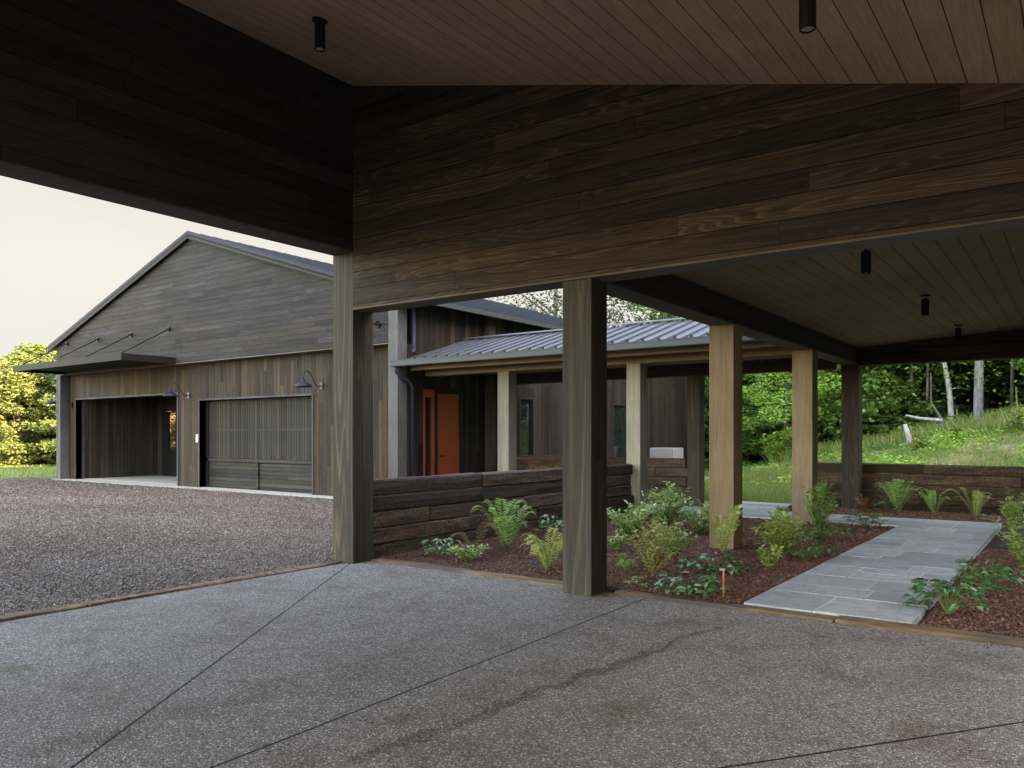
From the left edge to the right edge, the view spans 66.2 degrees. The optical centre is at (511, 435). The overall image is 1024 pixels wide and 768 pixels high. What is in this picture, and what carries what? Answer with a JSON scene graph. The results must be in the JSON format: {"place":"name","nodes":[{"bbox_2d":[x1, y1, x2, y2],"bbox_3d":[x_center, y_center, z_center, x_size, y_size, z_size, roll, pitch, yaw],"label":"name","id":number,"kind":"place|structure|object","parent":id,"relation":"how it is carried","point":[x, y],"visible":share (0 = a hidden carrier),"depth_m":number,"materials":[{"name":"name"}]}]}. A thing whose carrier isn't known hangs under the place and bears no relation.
{"place":"outdoors","nodes":[
{"label":"outdoors","id":0,"kind":"place"},
{"bbox_2d":[0,477,332,615],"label":"gravel court","id":1,"kind":"object","parent":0,"point":[43,605],"visible":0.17,"depth_m":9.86,"materials":[{"name":"grey gravel"}]},
{"bbox_2d":[53,479,332,498],"bbox_3d":[-9.164,1.518,22.801,16.400,0.060,0.730,0,0,36],"label":"garage apron","id":2,"kind":"object","parent":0,"point":[213,488],"visible":0.36,"depth_m":22.28,"materials":[{"name":"concrete"}]},
{"bbox_2d":[0,176,675,357],"label":"sky","id":3,"kind":"structure","parent":0,"point":[62,253],"materials":[{"name":"white"}]},
{"bbox_2d":[0,561,1023,767],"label":"carport slab","id":4,"kind":"structure","parent":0,"point":[355,665],"depth_m":4.76,"materials":[{"name":"concrete"}]},
{"bbox_2d":[0,0,1023,595],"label":"carport","id":5,"kind":"object","parent":4,"relation":"on","point":[394,154],"visible":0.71,"depth_m":7.09,"materials":[{"name":"wood"}]},
{"bbox_2d":[312,16,327,51],"bbox_3d":[-1.732,-3.621,7.085,0.140,0.275,0.140,0,0,36],"label":"ceiling spotlight","id":6,"kind":"object","parent":5,"relation":"attached to","point":[319,33],"visible":1,"depth_m":7.05,"materials":[{"name":"black metal"}]},
{"bbox_2d":[799,0,815,33],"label":"ceiling spotlight","id":7,"kind":"object","parent":5,"relation":"attached to","point":[807,16],"visible":1,"depth_m":4.57,"materials":[{"name":"black metal"}]},
{"bbox_2d":[1,400,1023,604],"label":"lawn","id":8,"kind":"structure","parent":0,"point":[1001,447],"depth_m":21.91,"materials":[{"name":"green plant"}]},
{"bbox_2d":[0,359,44,464],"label":"golden tree","id":9,"kind":"object","parent":8,"relation":"on","point":[7,415],"visible":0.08,"depth_m":41.69,"materials":[{"name":"yellow plant"}]},
{"bbox_2d":[0,355,55,466],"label":"golden tree","id":10,"kind":"object","parent":8,"relation":"on","point":[22,448],"visible":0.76,"depth_m":40.03,"materials":[{"name":"yellow plant"}]},
{"bbox_2d":[0,343,56,362],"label":"golden tree","id":11,"kind":"object","parent":8,"relation":"on","point":[35,350],"visible":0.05,"depth_m":48.64,"materials":[{"name":"yellow plant"}]},
{"bbox_2d":[0,602,87,621],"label":"edging timber","id":12,"kind":"object","parent":8,"relation":"on","point":[38,612],"visible":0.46,"depth_m":6.63,"materials":[{"name":"wood"}]},
{"bbox_2d":[36,359,56,452],"bbox_3d":[-21.437,-1.596,40.817,5.438,6.872,5.617,0,0,-14],"label":"golden tree","id":13,"kind":"object","parent":8,"relation":"on","point":[47,423],"depth_m":39.29,"materials":[{"name":"yellow plant"}]},
{"bbox_2d":[38,374,56,463],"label":"golden tree","id":14,"kind":"object","parent":8,"relation":"on","point":[50,389],"visible":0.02,"depth_m":42.33,"materials":[{"name":"yellow plant"}]},
{"bbox_2d":[84,560,341,606],"bbox_3d":[-2.909,1.542,8.135,0.167,0.134,2.900,0,0,36],"label":"edging timber","id":15,"kind":"object","parent":8,"relation":"on","point":[194,586],"visible":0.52,"depth_m":7.89,"materials":[{"name":"brown wood"}]},
{"bbox_2d":[13,231,686,495],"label":"garage building","id":16,"kind":"structure","parent":8,"relation":"on","point":[234,339],"depth_m":21.91,"materials":[{"name":"wood"}]},
{"bbox_2d":[162,411,176,475],"bbox_3d":[-12.663,0.285,29.134,1.000,2.390,0.060,0,0,36],"label":"door","id":17,"kind":"structure","parent":16,"relation":"in","point":[169,419],"depth_m":29.17,"materials":[{"name":"black metal"}]},
{"bbox_2d":[163,382,189,397],"bbox_3d":[-9.745,-1.334,22.817,0.410,0.447,0.785,0,0,36],"label":"wall lamp","id":18,"kind":"object","parent":16,"relation":"attached to","point":[170,393],"visible":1,"depth_m":22.66,"materials":[{"name":"grey metal"}]},
{"bbox_2d":[207,396,311,493],"bbox_3d":[-6.923,0.235,21.560,4.951,2.530,0.110,0,0,36],"label":"garage door","id":19,"kind":"structure","parent":16,"relation":"in","point":[264,444],"depth_m":21.47,"materials":[{"name":"wood"}]},
{"bbox_2d":[295,370,322,388],"bbox_3d":[-5.000,-1.394,19.379,0.410,0.447,0.785,0,0,36],"label":"wall lamp","id":20,"kind":"object","parent":16,"relation":"attached to","point":[303,384],"visible":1,"depth_m":19.19,"materials":[{"name":"grey metal"}]},
{"bbox_2d":[438,393,458,474],"bbox_3d":[-1.547,0.225,19.207,0.133,2.510,0.830,0,0,36],"label":"orange door","id":21,"kind":"structure","parent":16,"relation":"in","point":[448,404],"depth_m":19.21,"materials":[{"name":"paint"}]},
{"bbox_2d":[520,397,533,454],"bbox_3d":[0.355,-0.065,21.911,0.160,2.030,0.700,0,0,36],"label":"window","id":22,"kind":"structure","parent":16,"relation":"in","point":[526,403],"depth_m":21.98,"materials":[{"name":"grey glass"}]},
{"bbox_2d":[613,403,625,456],"bbox_3d":[3.538,0.160,26.304,0.160,2.480,0.950,0,0,36],"label":"window","id":23,"kind":"structure","parent":16,"relation":"in","point":[619,410],"depth_m":26.41,"materials":[{"name":"grey"}]},
{"bbox_2d":[371,558,562,586],"bbox_3d":[-0.532,1.539,8.681,2.750,0.128,0.186,0,0,36],"label":"edging timber","id":24,"kind":"object","parent":8,"relation":"on","point":[478,573],"visible":0.48,"depth_m":8.56,"materials":[{"name":"wood"}]},
{"bbox_2d":[0,437,958,503],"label":"grass","id":25,"kind":"structure","parent":8,"relation":"on","point":[768,494],"depth_m":23.34,"materials":[{"name":"green plant"}]},
{"bbox_2d":[373,464,633,558],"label":"timber wall","id":26,"kind":"structure","parent":8,"relation":"on","point":[411,514],"depth_m":10.97,"materials":[{"name":"brown wood"}]},
{"bbox_2d":[488,289,652,326],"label":"airy tree","id":27,"kind":"object","parent":8,"relation":"on","point":[555,306],"visible":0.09,"depth_m":40.01,"materials":[{"name":"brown plant"}]},
{"bbox_2d":[517,455,686,502],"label":"timber wall","id":28,"kind":"structure","parent":8,"relation":"on","point":[661,470],"depth_m":17.98,"materials":[{"name":"brown wood"}]},
{"bbox_2d":[391,317,835,510],"bbox_3d":[2.140,-0.461,17.142,8.652,3.981,4.728,0,0,36],"label":"connecting porch","id":29,"kind":"object","parent":8,"relation":"on","point":[639,355],"visible":0.56,"depth_m":16.53,"materials":[{"name":"metal"}]},
{"bbox_2d":[607,296,684,327],"bbox_3d":[7.590,-3.981,39.154,8.913,11.659,9.905,0,0,11],"label":"airy tree","id":30,"kind":"object","parent":8,"relation":"on","point":[628,316],"visible":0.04,"depth_m":38.41,"materials":[{"name":"green plant"}]},
{"bbox_2d":[650,447,682,457],"bbox_3d":[5.300,0.980,26.910,1.000,1.160,1.000,0,0,36],"label":"air conditioner","id":31,"kind":"object","parent":8,"relation":"on","point":[660,452],"visible":0.4,"depth_m":26.59,"materials":[{"name":"grey"}]},
{"bbox_2d":[366,506,1023,656],"bbox_3d":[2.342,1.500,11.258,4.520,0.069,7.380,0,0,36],"label":"mulch bed","id":32,"kind":"object","parent":8,"relation":"on","point":[777,576],"visible":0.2,"depth_m":9.08,"materials":[{"name":"brown wood"}]},
{"bbox_2d":[420,538,464,557],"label":"broadleaf plant","id":33,"kind":"object","parent":32,"relation":"on","point":[441,553],"visible":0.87,"depth_m":9.62,"materials":[{"name":"green plant"}]},
{"bbox_2d":[446,543,492,561],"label":"leafy shrub","id":34,"kind":"object","parent":32,"relation":"on","point":[456,549],"visible":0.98,"depth_m":9.27,"materials":[{"name":"green plant"}]},
{"bbox_2d":[450,522,498,558],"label":"dried fern","id":35,"kind":"object","parent":32,"relation":"on","point":[489,523],"visible":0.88,"depth_m":9.34,"materials":[{"name":"brown plant"}]},
{"bbox_2d":[471,498,534,551],"bbox_3d":[-0.028,1.141,10.165,0.898,0.722,0.687,0,0,-43],"label":"fern","id":36,"kind":"object","parent":32,"relation":"on","point":[502,529],"visible":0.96,"depth_m":10.11,"materials":[{"name":"green plant"}]},
{"bbox_2d":[519,527,562,571],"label":"fern","id":37,"kind":"object","parent":32,"relation":"on","point":[539,548],"visible":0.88,"depth_m":8.65,"materials":[{"name":"green plant"}]},
{"bbox_2d":[535,514,562,533],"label":"broadleaf plant","id":38,"kind":"object","parent":32,"relation":"on","point":[559,522],"visible":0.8,"depth_m":11.78,"materials":[{"name":"green plant"}]},
{"bbox_2d":[607,530,629,550],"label":"leafy shrub","id":39,"kind":"object","parent":32,"relation":"on","point":[615,539],"visible":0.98,"depth_m":10.13,"materials":[{"name":"green plant"}]},
{"bbox_2d":[607,553,642,572],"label":"fern","id":40,"kind":"object","parent":32,"relation":"on","point":[622,561],"visible":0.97,"depth_m":8.54,"materials":[{"name":"green plant"}]},
{"bbox_2d":[607,499,662,537],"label":"leafy shrub","id":41,"kind":"object","parent":32,"relation":"on","point":[637,522],"visible":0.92,"depth_m":11.36,"materials":[{"name":"green plant"}]},
{"bbox_2d":[625,517,680,576],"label":"leafy shrub","id":42,"kind":"object","parent":32,"relation":"on","point":[651,563],"visible":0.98,"depth_m":8.34,"materials":[{"name":"green plant"}]},
{"bbox_2d":[641,481,692,525],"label":"leafy shrub","id":43,"kind":"object","parent":32,"relation":"on","point":[675,509],"visible":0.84,"depth_m":12.43,"materials":[{"name":"green plant"}]},
{"bbox_2d":[651,515,697,563],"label":"leafy shrub","id":44,"kind":"object","parent":32,"relation":"on","point":[684,538],"visible":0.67,"depth_m":9.13,"materials":[{"name":"green plant"}]},
{"bbox_2d":[652,571,729,596],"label":"broadleaf plant","id":45,"kind":"object","parent":32,"relation":"on","point":[695,590],"visible":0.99,"depth_m":7.33,"materials":[{"name":"green plant"}]},
{"bbox_2d":[679,497,708,533],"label":"leafy shrub","id":46,"kind":"object","parent":32,"relation":"on","point":[701,524],"visible":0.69,"depth_m":11.85,"materials":[{"name":"green plant"}]},
{"bbox_2d":[675,552,755,574],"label":"broadleaf plant","id":47,"kind":"object","parent":32,"relation":"on","point":[712,568],"visible":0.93,"depth_m":8.48,"materials":[{"name":"green plant"}]},
{"bbox_2d":[696,504,742,554],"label":"fern","id":48,"kind":"object","parent":32,"relation":"on","point":[730,532],"visible":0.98,"depth_m":9.73,"materials":[{"name":"green plant"}]},
{"bbox_2d":[756,543,783,569],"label":"leafy shrub","id":49,"kind":"object","parent":32,"relation":"on","point":[769,561],"visible":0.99,"depth_m":8.71,"materials":[{"name":"green plant"}]},
{"bbox_2d":[747,509,816,556],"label":"leafy shrub","id":50,"kind":"object","parent":32,"relation":"on","point":[779,536],"visible":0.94,"depth_m":9.58,"materials":[{"name":"green plant"}]},
{"bbox_2d":[769,505,795,530],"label":"leafy shrub","id":51,"kind":"object","parent":32,"relation":"on","point":[778,512],"visible":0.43,"depth_m":11.41,"materials":[{"name":"green plant"}]},
{"bbox_2d":[776,538,837,559],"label":"broadleaf plant","id":52,"kind":"object","parent":32,"relation":"on","point":[803,555],"visible":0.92,"depth_m":9.42,"materials":[{"name":"green plant"}]},
{"bbox_2d":[802,480,838,529],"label":"leafy shrub","id":53,"kind":"object","parent":32,"relation":"on","point":[827,512],"visible":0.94,"depth_m":12.20,"materials":[{"name":"green plant"}]},
{"bbox_2d":[792,519,854,540],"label":"broadleaf plant","id":54,"kind":"object","parent":32,"relation":"on","point":[821,536],"visible":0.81,"depth_m":11.09,"materials":[{"name":"green plant"}]},
{"bbox_2d":[840,511,888,527],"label":"broadleaf plant","id":55,"kind":"object","parent":32,"relation":"on","point":[866,521],"visible":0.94,"depth_m":12.62,"materials":[{"name":"green plant"}]},
{"bbox_2d":[640,306,765,386],"bbox_3d":[9.982,-5.163,37.020,7.718,13.978,7.540,0,0,-25],"label":"broadleaf tree","id":56,"kind":"object","parent":8,"relation":"on","point":[655,311],"visible":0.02,"depth_m":38.24,"materials":[{"name":"green plant"}]},
{"bbox_2d":[704,407,745,463],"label":"understorey bush","id":57,"kind":"object","parent":8,"relation":"on","point":[706,432],"visible":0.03,"depth_m":33.78,"materials":[{"name":"green plant"}]},
{"bbox_2d":[614,589,837,622],"bbox_3d":[1.826,1.539,6.968,1.980,0.127,0.193,0,0,36],"label":"edging timber","id":58,"kind":"object","parent":8,"relation":"on","point":[795,614],"visible":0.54,"depth_m":6.84,"materials":[{"name":"wood"}]},
{"bbox_2d":[704,374,750,468],"bbox_3d":[8.535,-0.591,34.516,4.578,5.356,4.796,0,0,38],"label":"understorey bush","id":59,"kind":"object","parent":8,"relation":"on","point":[706,394],"visible":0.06,"depth_m":33.65,"materials":[{"name":"green plant"}]},
{"bbox_2d":[708,504,782,510],"bbox_3d":[4.880,1.508,16.532,1.500,0.085,0.500,0,0,36],"label":"stepping stone","id":60,"kind":"object","parent":8,"relation":"on","point":[756,507],"visible":0.32,"depth_m":16.17,"materials":[{"name":"stone"}]},
{"bbox_2d":[704,405,791,465],"bbox_3d":[10.087,0.224,33.285,3.595,3.079,5.567,0,0,-32],"label":"understorey bush","id":61,"kind":"object","parent":8,"relation":"on","point":[749,444],"visible":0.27,"depth_m":32.21,"materials":[{"name":"green plant"}]},
{"bbox_2d":[742,395,777,460],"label":"understorey bush","id":62,"kind":"object","parent":8,"relation":"on","point":[745,402],"visible":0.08,"depth_m":33.78,"materials":[{"name":"green plant"}]},
{"bbox_2d":[742,501,791,507],"bbox_3d":[5.364,1.508,17.200,1.500,0.085,0.550,0,0,36],"label":"stepping stone","id":63,"kind":"object","parent":8,"relation":"on","point":[785,505],"visible":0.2,"depth_m":16.99,"materials":[{"name":"stone"}]},
{"bbox_2d":[742,370,840,458],"bbox_3d":[10.524,-2.817,28.952,5.041,8.092,5.150,0,0,7],"label":"broadleaf tree","id":64,"kind":"object","parent":8,"relation":"on","point":[785,413],"visible":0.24,"depth_m":28.43,"materials":[{"name":"green plant"}]},
{"bbox_2d":[744,372,840,457],"bbox_3d":[11.977,-0.641,32.715,4.918,4.383,4.961,0,0,36],"label":"understorey bush","id":65,"kind":"object","parent":8,"relation":"on","point":[757,432],"visible":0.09,"depth_m":31.94,"materials":[{"name":"green plant"}]},
{"bbox_2d":[754,386,863,456],"bbox_3d":[12.110,-0.495,32.066,4.682,4.039,3.897,0,0,-7],"label":"understorey bush","id":66,"kind":"object","parent":8,"relation":"on","point":[758,451],"visible":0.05,"depth_m":31.85,"materials":[{"name":"green plant"}]},
{"bbox_2d":[607,228,1023,549],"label":"covered walkway","id":67,"kind":"structure","parent":8,"relation":"on","point":[843,312],"depth_m":10.47,"materials":[{"name":"wood"}]},
{"bbox_2d":[861,248,871,273],"bbox_3d":[3.575,-1.778,7.932,0.140,0.275,0.140,0,0,36],"label":"ceiling spotlight","id":68,"kind":"object","parent":67,"relation":"attached to","point":[865,261],"visible":0.85,"depth_m":7.89,"materials":[{"name":"black metal"}]},
{"bbox_2d":[920,294,930,315],"bbox_3d":[5.631,-1.780,10.702,0.140,0.275,0.140,0,0,36],"label":"ceiling spotlight","id":69,"kind":"object","parent":67,"relation":"attached to","point":[924,306],"visible":1,"depth_m":10.66,"materials":[{"name":"black metal"}]},
{"bbox_2d":[647,510,1001,624],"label":"path joints","id":70,"kind":"object","parent":8,"relation":"on","point":[936,601],"visible":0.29,"depth_m":9.94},
{"bbox_2d":[760,373,925,424],"bbox_3d":[12.781,-5.127,32.270,7.041,12.930,7.655,0,0,-41],"label":"broadleaf tree","id":71,"kind":"object","parent":8,"relation":"on","point":[923,392],"visible":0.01,"depth_m":31.95,"materials":[{"name":"green plant"}]},
{"bbox_2d":[706,404,1023,470],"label":"undergrowth","id":72,"kind":"object","parent":8,"relation":"on","point":[750,464],"visible":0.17,"depth_m":27.09,"materials":[{"name":"green plant"}]},
{"bbox_2d":[708,405,1023,484],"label":"broadleaf weeds","id":73,"kind":"object","parent":8,"relation":"on","point":[895,459],"visible":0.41,"depth_m":23.00,"materials":[{"name":"green plant"}]},
{"bbox_2d":[818,363,936,437],"bbox_3d":[13.234,-1.506,29.420,5.150,5.087,4.392,0,0,-24],"label":"understorey bush","id":74,"kind":"object","parent":8,"relation":"on","point":[876,393],"visible":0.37,"depth_m":28.41,"materials":[{"name":"green plant"}]},
{"bbox_2d":[819,389,939,443],"bbox_3d":[13.864,-0.534,30.107,4.582,2.645,4.896,0,0,-18],"label":"understorey bush","id":75,"kind":"object","parent":8,"relation":"on","point":[884,422],"visible":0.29,"depth_m":28.68,"materials":[{"name":"green plant"}]},
{"bbox_2d":[742,404,1023,480],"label":"bank weeds","id":76,"kind":"object","parent":8,"relation":"on","point":[993,421],"visible":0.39,"depth_m":24.84,"materials":[{"name":"green plant"}]},
{"bbox_2d":[744,360,1023,435],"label":"birch tree","id":77,"kind":"object","parent":8,"relation":"on","point":[946,372],"visible":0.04,"depth_m":27.26,"materials":[{"name":"green plant"}]},
{"bbox_2d":[789,507,1004,524],"bbox_3d":[7.268,1.503,15.098,3.850,0.057,1.820,0,0,36],"label":"mulch bed","id":78,"kind":"object","parent":8,"relation":"on","point":[905,516],"visible":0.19,"depth_m":15.20,"materials":[{"name":"brown soil"}]},
{"bbox_2d":[855,494,874,510],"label":"leafy shrub","id":79,"kind":"object","parent":78,"relation":"on","point":[862,506],"visible":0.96,"depth_m":15.33,"materials":[{"name":"brown plant"}]},
{"bbox_2d":[875,479,921,512],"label":"fern","id":80,"kind":"object","parent":78,"relation":"on","point":[902,491],"visible":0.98,"depth_m":15.26,"materials":[{"name":"green plant"}]},
{"bbox_2d":[916,488,949,515],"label":"fern","id":81,"kind":"object","parent":78,"relation":"on","point":[931,494],"visible":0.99,"depth_m":14.63,"materials":[{"name":"green plant"}]},
{"bbox_2d":[943,487,992,516],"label":"fern","id":82,"kind":"object","parent":78,"relation":"on","point":[978,497],"visible":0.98,"depth_m":14.28,"materials":[{"name":"green plant"}]},
{"bbox_2d":[908,431,932,450],"bbox_3d":[12.344,0.159,23.801,0.727,0.653,0.716,0,0,-37],"label":"weed spike","id":83,"kind":"object","parent":8,"relation":"on","point":[920,443],"visible":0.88,"depth_m":23.75,"materials":[{"name":"green"}]},
{"bbox_2d":[818,462,1023,514],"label":"timber wall","id":84,"kind":"structure","parent":8,"relation":"on","point":[995,481],"depth_m":15.47,"materials":[{"name":"brown wood"}]},
{"bbox_2d":[905,372,946,429],"bbox_3d":[13.736,-0.939,25.927,1.418,2.323,0.185,0,0,43],"label":"fallen limb","id":85,"kind":"object","parent":8,"relation":"on","point":[940,419],"visible":0.84,"depth_m":25.85,"materials":[{"name":"wood"}]},
{"bbox_2d":[835,615,1023,647],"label":"edging timber","id":86,"kind":"object","parent":8,"relation":"on","point":[1004,640],"visible":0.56,"depth_m":5.93,"materials":[{"name":"brown wood"}]},
{"bbox_2d":[865,360,993,421],"bbox_3d":[17.550,-6.337,33.604,7.456,13.691,8.105,0,0,12],"label":"broadleaf tree","id":87,"kind":"object","parent":8,"relation":"on","point":[935,393],"visible":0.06,"depth_m":31.81,"materials":[{"name":"green plant"}]},
{"bbox_2d":[839,359,1023,427],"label":"tree","id":88,"kind":"object","parent":8,"relation":"on","point":[978,383],"depth_m":25.80,"materials":[{"name":"grey plant"}]},
{"bbox_2d":[901,363,972,416],"bbox_3d":[18.191,-1.506,35.568,5.117,3.738,3.499,0,0,5],"label":"understorey bush","id":89,"kind":"object","parent":8,"relation":"on","point":[961,399],"visible":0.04,"depth_m":34.76,"materials":[{"name":"green plant"}]},
{"bbox_2d":[904,378,972,417],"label":"understorey bush","id":90,"kind":"object","parent":8,"relation":"on","point":[956,403],"visible":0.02,"depth_m":34.41,"materials":[{"name":"green plant"}]},
{"bbox_2d":[945,409,967,441],"bbox_3d":[13.482,-0.295,23.807,0.733,1.052,0.768,0,0,36],"label":"weed spike","id":91,"kind":"object","parent":8,"relation":"on","point":[957,427],"visible":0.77,"depth_m":23.79,"materials":[{"name":"green"}]},
{"bbox_2d":[903,359,1023,411],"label":"broadleaf tree","id":92,"kind":"object","parent":8,"relation":"on","point":[986,398],"visible":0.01,"depth_m":32.33,"materials":[{"name":"green plant"}]},
{"bbox_2d":[918,524,1023,636],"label":"mulch bed","id":93,"kind":"object","parent":8,"relation":"on","point":[996,542],"visible":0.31,"depth_m":7.31,"materials":[{"name":"brown wood"}]},
{"bbox_2d":[902,593,935,605],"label":"broadleaf plant","id":94,"kind":"object","parent":93,"relation":"on","point":[926,602],"visible":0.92,"depth_m":6.82,"materials":[{"name":"green plant"}]},
{"bbox_2d":[906,578,993,614],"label":"broadleaf plant","id":95,"kind":"object","parent":93,"relation":"on","point":[948,608],"visible":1,"depth_m":6.54,"materials":[{"name":"green plant"}]},
{"bbox_2d":[951,558,1023,591],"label":"broadleaf plant","id":96,"kind":"object","parent":93,"relation":"on","point":[990,574],"visible":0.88,"depth_m":7.41,"materials":[{"name":"green plant"}]},
{"bbox_2d":[990,514,1023,568],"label":"leafy shrub","id":97,"kind":"object","parent":93,"relation":"on","point":[1019,553],"visible":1,"depth_m":8.32,"materials":[{"name":"green plant"}]},
{"bbox_2d":[996,487,1023,536],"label":"leafy shrub","id":98,"kind":"object","parent":93,"relation":"on","point":[1017,515],"visible":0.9,"depth_m":11.69,"materials":[{"name":"green plant"}]},
{"bbox_2d":[934,359,1023,410],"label":"broadleaf tree","id":99,"kind":"object","parent":8,"relation":"on","point":[995,363],"visible":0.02,"depth_m":31.36,"materials":[{"name":"green plant"}]},
{"bbox_2d":[956,385,1017,413],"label":"understorey bush","id":100,"kind":"object","parent":8,"relation":"on","point":[966,395],"visible":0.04,"depth_m":36.55,"materials":[{"name":"green plant"}]},
{"bbox_2d":[984,360,1023,404],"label":"understorey bush","id":101,"kind":"object","parent":8,"relation":"on","point":[1004,390],"visible":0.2,"depth_m":31.33,"materials":[{"name":"green plant"}]},
{"bbox_2d":[1010,359,1013,407],"bbox_3d":[17.005,-6.011,27.133,10.982,11.620,10.835,0,0,36],"label":"slender tree","id":102,"kind":"object","parent":8,"relation":"on","point":[1012,386],"depth_m":27.00,"materials":[{"name":"grey plant"}]},
{"bbox_2d":[1001,387,1023,432],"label":"weed spike","id":103,"kind":"object","parent":8,"relation":"on","point":[1017,424],"visible":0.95,"depth_m":23.16,"materials":[{"name":"green"}]},
{"bbox_2d":[1012,359,1023,371],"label":"broadleaf tree","id":104,"kind":"object","parent":8,"relation":"on","point":[1018,363],"visible":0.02,"depth_m":26.37,"materials":[{"name":"green plant"}]},
{"bbox_2d":[647,504,1001,532],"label":"stone path","id":105,"kind":"structure","parent":0,"point":[968,525],"depth_m":13.50,"materials":[{"name":"grey stone"}]},
{"bbox_2d":[744,526,994,623],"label":"stone path","id":106,"kind":"structure","parent":0,"point":[891,575],"depth_m":8.27,"materials":[{"name":"grey stone"}]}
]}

